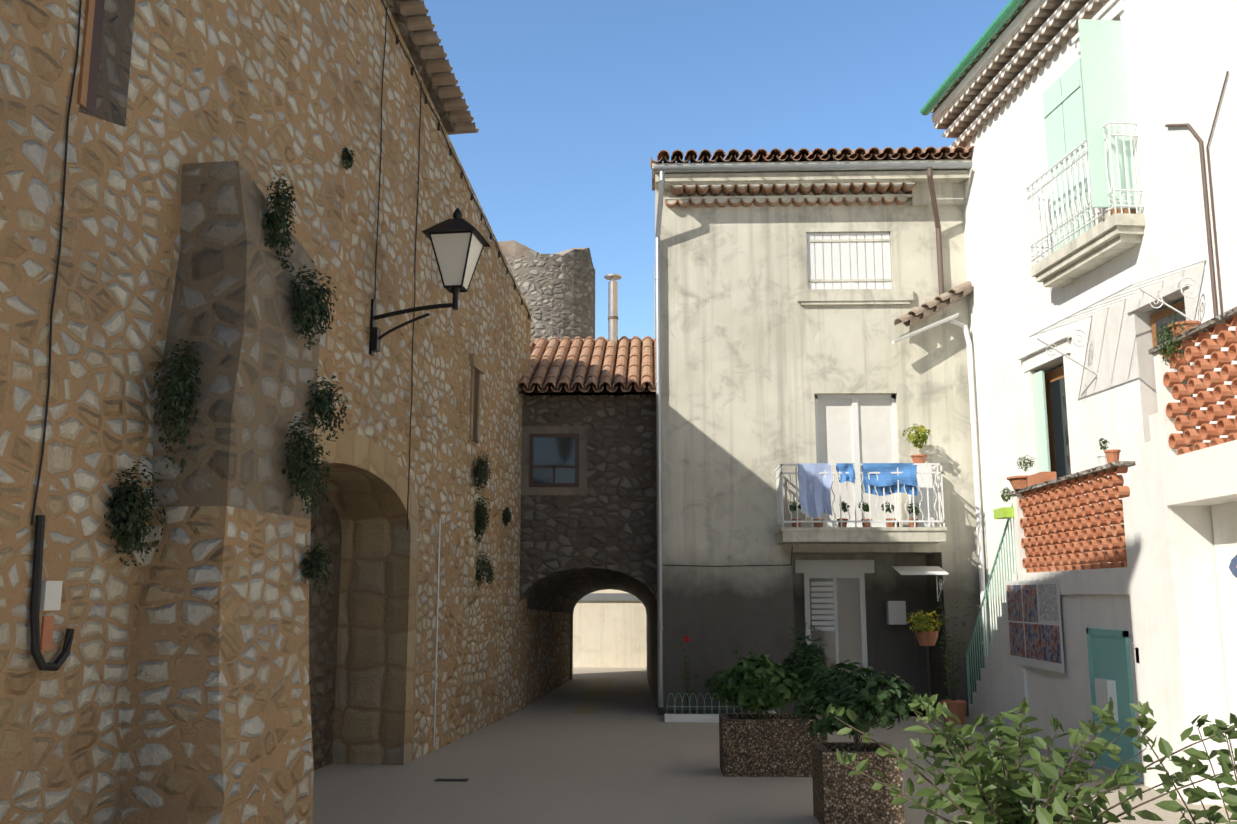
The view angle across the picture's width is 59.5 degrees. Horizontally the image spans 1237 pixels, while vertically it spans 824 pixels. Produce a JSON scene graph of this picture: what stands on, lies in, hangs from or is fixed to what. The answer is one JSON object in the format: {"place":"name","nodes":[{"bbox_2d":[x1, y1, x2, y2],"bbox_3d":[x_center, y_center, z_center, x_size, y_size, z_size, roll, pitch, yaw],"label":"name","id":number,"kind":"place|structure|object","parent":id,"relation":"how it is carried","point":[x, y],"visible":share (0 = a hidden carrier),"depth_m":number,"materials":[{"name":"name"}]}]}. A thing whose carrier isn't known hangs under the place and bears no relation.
{"place":"outdoors","nodes":[
{"label":"outdoors","id":0,"kind":"place"},
{"bbox_2d":[0,0,531,823],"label":"stone building","id":1,"kind":"structure","parent":0,"point":[264,334],"depth_m":6.94,"materials":[{"name":"brown stone"}]},
{"bbox_2d":[498,240,657,709],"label":"stone archway building","id":2,"kind":"structure","parent":0,"point":[588,501],"depth_m":16.59,"materials":[{"name":"stone"}]},
{"bbox_2d":[573,589,646,667],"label":"garden wall","id":3,"kind":"structure","parent":0,"point":[609,628],"depth_m":25.56,"materials":[{"name":"beige paint"}]},
{"bbox_2d":[420,0,1010,338],"label":"sky","id":4,"kind":"structure","parent":0,"point":[571,103],"materials":[{"name":"blue"}]},
{"bbox_2d":[312,667,1236,823],"bbox_3d":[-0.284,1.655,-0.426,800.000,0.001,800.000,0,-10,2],"label":"ground","id":5,"kind":"structure","parent":0,"point":[627,754],"depth_m":10.13,"materials":[{"name":"concrete"}]},
{"bbox_2d":[435,778,468,781],"bbox_3d":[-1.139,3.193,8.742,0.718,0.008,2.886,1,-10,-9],"label":"drain grate","id":6,"kind":"object","parent":5,"relation":"on","point":[445,779],"visible":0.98,"depth_m":10.03,"materials":[{"name":"metal"}]},
{"bbox_2d":[572,677,614,713],"bbox_3d":[-0.368,4.903,18.915,0.380,0.010,6.800,0,-10,2],"label":"sunlit ground patch","id":7,"kind":"object","parent":5,"relation":"on","point":[593,699],"visible":1,"depth_m":18.01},
{"bbox_2d":[664,693,779,721],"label":"low fence","id":8,"kind":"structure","parent":5,"relation":"on","point":[696,715],"depth_m":14.64,"materials":[{"name":"white paint"}]},
{"bbox_2d":[673,636,787,712],"bbox_3d":[1.618,3.659,15.087,1.729,1.056,0.439,-2,-10,10],"label":"rose bush and garden plants","id":9,"kind":"object","parent":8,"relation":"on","point":[716,689],"visible":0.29,"depth_m":15.11,"materials":[{"name":"green plant"}]},
{"bbox_2d":[719,713,827,776],"bbox_3d":[1.496,3.236,10.542,0.990,0.520,0.580,0,-10,2],"label":"long planter","id":10,"kind":"object","parent":5,"relation":"on","point":[768,745],"visible":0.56,"depth_m":10.26,"materials":[{"name":"brown stone"}]},
{"bbox_2d":[713,622,827,718],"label":"planter shrubs","id":11,"kind":"object","parent":10,"relation":"on","point":[754,684],"visible":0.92,"depth_m":10.49,"materials":[{"name":"green plant"}]},
{"bbox_2d":[811,742,904,823],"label":"planter","id":12,"kind":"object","parent":5,"relation":"on","point":[841,795],"visible":0.85,"depth_m":7.94,"materials":[{"name":"brown stone"}]},
{"bbox_2d":[793,660,919,750],"bbox_3d":[1.834,2.260,8.293,0.932,0.702,0.820,-4,-10,23],"label":"planter shrub","id":13,"kind":"object","parent":12,"relation":"on","point":[867,699],"visible":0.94,"depth_m":8.14,"materials":[{"name":"green plant"}]},
{"bbox_2d":[906,596,970,724],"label":"potted plants","id":14,"kind":"object","parent":5,"relation":"on","point":[927,636],"visible":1,"depth_m":14.63,"materials":[{"name":"green plant"}]},
{"bbox_2d":[826,693,1236,823],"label":"sage shrub","id":15,"kind":"object","parent":5,"relation":"on","point":[993,792],"visible":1,"depth_m":3.72,"materials":[{"name":"green plant"}]},
{"bbox_2d":[920,0,1236,655],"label":"white house","id":16,"kind":"structure","parent":5,"relation":"on","point":[1100,214],"depth_m":12.71,"materials":[{"name":"paint"}]},
{"bbox_2d":[966,306,1236,804],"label":"terrace wall","id":17,"kind":"structure","parent":5,"relation":"on","point":[1148,613],"depth_m":9.82,"materials":[{"name":"white paint"}]},
{"bbox_2d":[650,146,983,715],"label":"grey house","id":18,"kind":"structure","parent":0,"point":[814,460],"depth_m":16.18,"materials":[{"name":"white paint"}]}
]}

